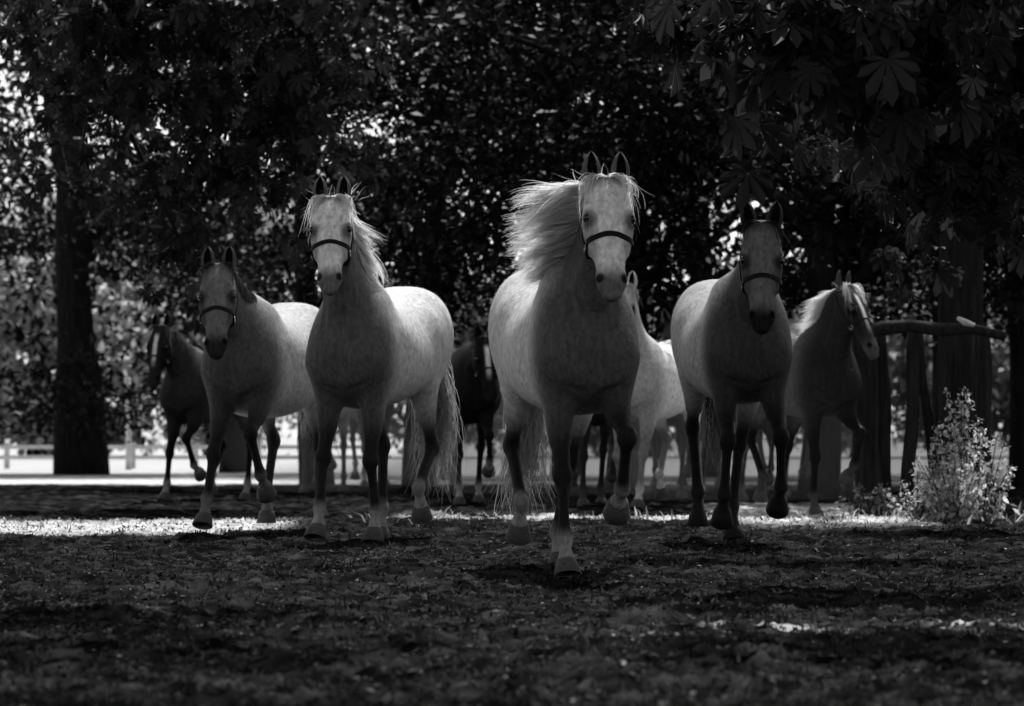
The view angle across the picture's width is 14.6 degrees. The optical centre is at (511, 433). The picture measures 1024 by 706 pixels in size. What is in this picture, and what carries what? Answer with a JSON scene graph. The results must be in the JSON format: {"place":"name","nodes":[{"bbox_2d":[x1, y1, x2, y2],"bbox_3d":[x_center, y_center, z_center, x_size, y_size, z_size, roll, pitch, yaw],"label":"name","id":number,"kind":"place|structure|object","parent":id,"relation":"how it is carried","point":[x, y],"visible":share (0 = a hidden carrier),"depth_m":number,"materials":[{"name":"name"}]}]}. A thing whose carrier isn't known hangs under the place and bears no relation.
{"place":"outdoors","nodes":[
{"label":"outdoors","id":0,"kind":"place"},
{"bbox_2d":[0,505,929,535],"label":"pale grass","id":1,"kind":"structure","parent":0,"point":[287,522],"depth_m":31.83,"materials":[{"name":"white plant"}]},
{"bbox_2d":[0,437,1008,479],"bbox_3d":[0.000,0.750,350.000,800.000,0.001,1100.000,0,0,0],"label":"pasture","id":2,"kind":"structure","parent":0,"point":[42,469],"depth_m":92.48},
{"bbox_2d":[0,152,204,454],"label":"sunlit tree","id":3,"kind":"object","parent":2,"relation":"on","point":[45,345],"visible":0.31,"depth_m":125.42,"materials":[{"name":"grey plant"}]},
{"bbox_2d":[125,378,131,469],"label":"birch trunk","id":4,"kind":"object","parent":2,"relation":"on","point":[128,458],"visible":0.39,"depth_m":83.95,"materials":[{"name":"white wood"}]},
{"bbox_2d":[0,0,322,474],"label":"old oak tree","id":5,"kind":"object","parent":2,"relation":"on","point":[77,420],"visible":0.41,"depth_m":73.62,"materials":[{"name":"black plant"}]},
{"bbox_2d":[0,442,391,468],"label":"white fence","id":6,"kind":"object","parent":2,"relation":"on","point":[7,447],"visible":0.45,"depth_m":85.92,"materials":[{"name":"white wood"}]},
{"bbox_2d":[0,0,394,307],"bbox_3d":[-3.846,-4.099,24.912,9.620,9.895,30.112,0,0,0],"label":"horse chestnut tree","id":7,"kind":"object","parent":2,"relation":"on","point":[204,106],"visible":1,"depth_m":37.59,"materials":[{"name":"black plant"}]},
{"bbox_2d":[5,155,404,454],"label":"sunlit tree","id":8,"kind":"object","parent":2,"relation":"on","point":[204,438],"visible":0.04,"depth_m":128.57,"materials":[{"name":"grey plant"}]},
{"bbox_2d":[0,0,452,472],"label":"tree","id":9,"kind":"object","parent":2,"relation":"on","point":[233,459],"visible":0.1,"depth_m":76.61,"materials":[{"name":"black plant"}]},
{"bbox_2d":[286,242,599,457],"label":"sunlit tree","id":10,"kind":"object","parent":2,"relation":"on","point":[396,427],"visible":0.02,"depth_m":126.86,"materials":[{"name":"grey plant"}]},
{"bbox_2d":[263,0,799,475],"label":"tree","id":11,"kind":"object","parent":2,"relation":"on","point":[685,274],"visible":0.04,"depth_m":71.23,"materials":[{"name":"black plant"}]},
{"bbox_2d":[331,0,900,476],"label":"tree","id":12,"kind":"object","parent":2,"relation":"on","point":[691,260],"visible":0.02,"depth_m":69.69,"materials":[{"name":"black plant"}]},
{"bbox_2d":[493,258,766,456],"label":"sunlit tree","id":13,"kind":"object","parent":2,"relation":"on","point":[595,440],"visible":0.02,"depth_m":129.27,"materials":[{"name":"grey plant"}]},
{"bbox_2d":[616,0,1023,307],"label":"horse chestnut tree","id":14,"kind":"object","parent":2,"relation":"on","point":[935,88],"visible":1,"depth_m":19.43,"materials":[{"name":"black plant"}]},
{"bbox_2d":[649,251,1009,457],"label":"sunlit tree","id":15,"kind":"object","parent":2,"relation":"on","point":[896,351],"visible":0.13,"depth_m":126.06,"materials":[{"name":"grey plant"}]},
{"bbox_2d":[710,180,1000,420],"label":"tree","id":16,"kind":"object","parent":2,"relation":"on","point":[934,338],"visible":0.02,"depth_m":72.66,"materials":[{"name":"black plant"}]},
{"bbox_2d":[891,269,1009,451],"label":"sunlit tree","id":17,"kind":"object","parent":2,"relation":"on","point":[1004,421],"visible":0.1,"depth_m":128.46,"materials":[{"name":"grey plant"}]},
{"bbox_2d":[0,0,1008,436],"label":"sky","id":18,"kind":"structure","parent":0,"point":[284,431],"materials":[{"name":"white"}]},
{"bbox_2d":[0,480,1023,705],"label":"ground","id":19,"kind":"structure","parent":0,"point":[119,499],"depth_m":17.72,"materials":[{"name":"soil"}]},
{"bbox_2d":[0,106,39,194],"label":"chestnut tree","id":20,"kind":"object","parent":19,"relation":"on","point":[33,115],"visible":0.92,"depth_m":51.17,"materials":[{"name":"grey plant"}]},
{"bbox_2d":[141,313,280,500],"bbox_3d":[-3.102,-0.258,42.685,0.644,1.997,2.766,0,0,22],"label":"horse","id":21,"kind":"object","parent":19,"relation":"on","point":[183,397],"visible":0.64,"depth_m":41.71},
{"bbox_2d":[192,245,342,529],"bbox_3d":[-1.706,-0.283,28.869,0.795,2.049,2.948,0,0,14],"label":"horse","id":22,"kind":"object","parent":19,"relation":"on","point":[253,368],"visible":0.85,"depth_m":27.94},
{"bbox_2d":[297,407,354,493],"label":"horse","id":23,"kind":"object","parent":19,"relation":"on","point":[345,414],"visible":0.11,"depth_m":48.40},
{"bbox_2d":[0,0,684,484],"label":"chestnut tree","id":24,"kind":"object","parent":19,"relation":"on","point":[304,290],"visible":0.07,"depth_m":55.25,"materials":[{"name":"black plant"}]},
{"bbox_2d":[349,404,394,486],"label":"horse","id":25,"kind":"object","parent":19,"relation":"on","point":[355,419],"visible":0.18,"depth_m":52.89},
{"bbox_2d":[298,176,466,542],"bbox_3d":[-0.834,-0.458,26.692,0.708,2.391,2.766,0,0,15],"label":"horse","id":26,"kind":"object","parent":19,"relation":"on","point":[374,349],"visible":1,"depth_m":25.83},
{"bbox_2d":[407,398,455,496],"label":"horse","id":27,"kind":"object","parent":19,"relation":"on","point":[418,462],"visible":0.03,"depth_m":44.85},
{"bbox_2d":[76,0,787,488],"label":"chestnut tree","id":28,"kind":"object","parent":19,"relation":"on","point":[430,270],"visible":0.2,"depth_m":52.76,"materials":[{"name":"black plant"}]},
{"bbox_2d":[445,324,500,504],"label":"horse","id":29,"kind":"object","parent":19,"relation":"on","point":[476,384],"visible":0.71,"depth_m":39.73},
{"bbox_2d":[500,397,547,490],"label":"horse","id":30,"kind":"object","parent":19,"relation":"on","point":[541,451],"visible":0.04,"depth_m":51.01},
{"bbox_2d":[484,151,645,577],"bbox_3d":[0.252,-0.324,20.691,0.732,2.128,2.681,0,0,-4],"label":"horse","id":31,"kind":"object","parent":19,"relation":"on","point":[563,339],"visible":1,"depth_m":19.86},
{"bbox_2d":[569,412,616,506],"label":"horse","id":32,"kind":"object","parent":19,"relation":"on","point":[606,432],"visible":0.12,"depth_m":38.42},
{"bbox_2d":[203,0,1019,491],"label":"chestnut tree","id":33,"kind":"object","parent":19,"relation":"on","point":[451,170],"visible":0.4,"depth_m":48.24,"materials":[{"name":"black plant"}]},
{"bbox_2d":[612,271,719,510],"bbox_3d":[1.443,-0.377,37.673,0.650,2.234,2.759,0,0,23],"label":"horse","id":34,"kind":"object","parent":19,"relation":"on","point":[657,400],"visible":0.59,"depth_m":36.83},
{"bbox_2d":[649,309,691,499],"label":"horse","id":35,"kind":"object","parent":19,"relation":"on","point":[656,447],"visible":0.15,"depth_m":42.90},
{"bbox_2d":[669,412,721,492],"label":"horse","id":36,"kind":"object","parent":19,"relation":"on","point":[703,462],"visible":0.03,"depth_m":48.06},
{"bbox_2d":[391,0,1023,494],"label":"chestnut tree","id":37,"kind":"object","parent":19,"relation":"on","point":[819,276],"visible":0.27,"depth_m":46.40,"materials":[{"name":"black plant"}]},
{"bbox_2d":[671,201,799,539],"bbox_3d":[1.419,-0.370,26.088,0.707,2.170,2.737,0,0,-5],"label":"horse","id":38,"kind":"object","parent":19,"relation":"on","point":[731,341],"visible":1,"depth_m":25.14},
{"bbox_2d":[709,402,774,501],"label":"horse","id":39,"kind":"object","parent":19,"relation":"on","point":[767,431],"visible":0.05,"depth_m":41.82},
{"bbox_2d":[756,308,810,497],"bbox_3d":[3.058,-0.328,45.754,0.662,2.137,2.816,0,0,-6],"label":"horse","id":40,"kind":"object","parent":19,"relation":"on","point":[804,471],"visible":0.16,"depth_m":44.79},
{"bbox_2d":[560,0,1021,483],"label":"tree","id":41,"kind":"object","parent":19,"relation":"on","point":[965,301],"visible":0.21,"depth_m":40.47,"materials":[{"name":"black plant"}]},
{"bbox_2d":[718,270,879,516],"bbox_3d":[2.439,-0.333,35.302,0.681,2.138,2.946,0,0,-20],"label":"horse","id":42,"kind":"object","parent":19,"relation":"on","point":[824,380],"visible":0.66,"depth_m":34.36},
{"bbox_2d":[694,78,1023,487],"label":"chestnut tree","id":43,"kind":"object","parent":19,"relation":"on","point":[1016,429],"visible":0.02,"depth_m":51.87,"materials":[{"name":"black plant"}]},
{"bbox_2d":[851,335,882,512],"bbox_3d":[3.137,-0.044,35.499,0.297,1.736,0.146,0,0,0],"label":"fence post","id":44,"kind":"object","parent":19,"relation":"on","point":[867,472],"visible":0.52,"depth_m":35.44,"materials":[{"name":"black wood"}]},
{"bbox_2d":[858,320,1006,340],"bbox_3d":[3.682,-0.910,35.247,1.332,0.188,0.125,0,0,0],"label":"fence rail","id":45,"kind":"object","parent":44,"relation":"on","point":[884,328],"visible":0.83,"depth_m":35.21,"materials":[{"name":"black wood"}]},
{"bbox_2d":[957,316,974,326],"bbox_3d":[3.973,-0.983,35.098,0.164,0.094,0.067,0,0,0],"label":"peeled branch","id":46,"kind":"object","parent":45,"relation":"on","point":[964,321],"visible":1,"depth_m":35.09,"materials":[{"name":"white wood"}]},
{"bbox_2d":[835,482,908,516],"bbox_3d":[3.114,0.661,34.625,0.654,0.497,0.510,0,0,0],"label":"bush","id":47,"kind":"object","parent":19,"relation":"on","point":[867,506],"visible":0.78,"depth_m":34.59,"materials":[{"name":"grey plant"}]},
{"bbox_2d":[876,335,892,511],"bbox_3d":[3.302,-0.051,35.622,0.202,1.752,0.085,0,0,0],"label":"fence post","id":48,"kind":"object","parent":19,"relation":"on","point":[884,439],"visible":0.65,"depth_m":35.59,"materials":[{"name":"black wood"}]},
{"bbox_2d":[900,332,920,512],"bbox_3d":[3.531,-0.074,35.500,0.189,1.789,0.071,0,0,0],"label":"fence post","id":49,"kind":"object","parent":19,"relation":"on","point":[912,405],"visible":0.81,"depth_m":35.47,"materials":[{"name":"black wood"}]},
{"bbox_2d":[887,468,946,519],"bbox_3d":[3.442,0.616,33.620,0.586,0.668,0.456,0,0,0],"label":"bush","id":50,"kind":"object","parent":19,"relation":"on","point":[920,510],"visible":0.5,"depth_m":33.57,"materials":[{"name":"grey plant"}]},
{"bbox_2d":[919,334,933,479],"bbox_3d":[3.698,-0.064,35.621,0.262,1.779,0.056,0,0,0],"label":"fence post","id":51,"kind":"object","parent":19,"relation":"on","point":[928,421],"visible":0.53,"depth_m":35.60,"materials":[{"name":"black wood"}]},
{"bbox_2d":[911,424,954,505],"bbox_3d":[3.584,0.424,33.884,0.396,1.053,0.440,0,0,-22],"label":"bush","id":52,"kind":"object","parent":19,"relation":"on","point":[934,470],"visible":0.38,"depth_m":33.84,"materials":[{"name":"grey plant"}]},
{"bbox_2d":[933,336,952,471],"bbox_3d":[3.805,-0.049,35.502,0.202,1.748,0.082,0,0,0],"label":"fence post","id":53,"kind":"object","parent":19,"relation":"on","point":[943,364],"visible":0.52,"depth_m":35.47,"materials":[{"name":"black wood"}]},
{"bbox_2d":[914,461,986,523],"bbox_3d":[3.567,0.584,32.591,0.615,0.736,0.667,0,0,0],"label":"bush","id":54,"kind":"object","parent":19,"relation":"on","point":[957,509],"visible":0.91,"depth_m":32.48,"materials":[{"name":"grey plant"}]},
{"bbox_2d":[935,386,988,514],"bbox_3d":[3.774,0.247,33.611,0.495,1.300,0.490,0,0,27],"label":"bush","id":55,"kind":"object","parent":19,"relation":"on","point":[963,412],"visible":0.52,"depth_m":33.61,"materials":[{"name":"grey plant"}]},
{"bbox_2d":[952,334,975,473],"bbox_3d":[4.026,-0.030,35.621,0.226,1.708,0.105,0,0,0],"label":"fence post","id":56,"kind":"object","parent":19,"relation":"on","point":[964,368],"visible":0.45,"depth_m":35.58,"materials":[{"name":"black wood"}]},
{"bbox_2d":[947,417,1019,520],"bbox_3d":[3.901,0.366,33.192,0.616,1.008,0.525,0,0,0],"label":"bush","id":57,"kind":"object","parent":19,"relation":"on","point":[988,509],"visible":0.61,"depth_m":33.11,"materials":[{"name":"grey plant"}]},
{"bbox_2d":[978,335,994,504],"bbox_3d":[4.200,-0.052,35.502,0.165,1.744,0.073,0,0,0],"label":"fence post","id":58,"kind":"object","parent":19,"relation":"on","point":[985,383],"visible":0.62,"depth_m":35.47,"materials":[{"name":"black wood"}]},
{"bbox_2d":[349,503,1023,524],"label":"tall grass","id":59,"kind":"structure","parent":0,"point":[809,515],"depth_m":32.57,"materials":[{"name":"grey plant"}]}
]}

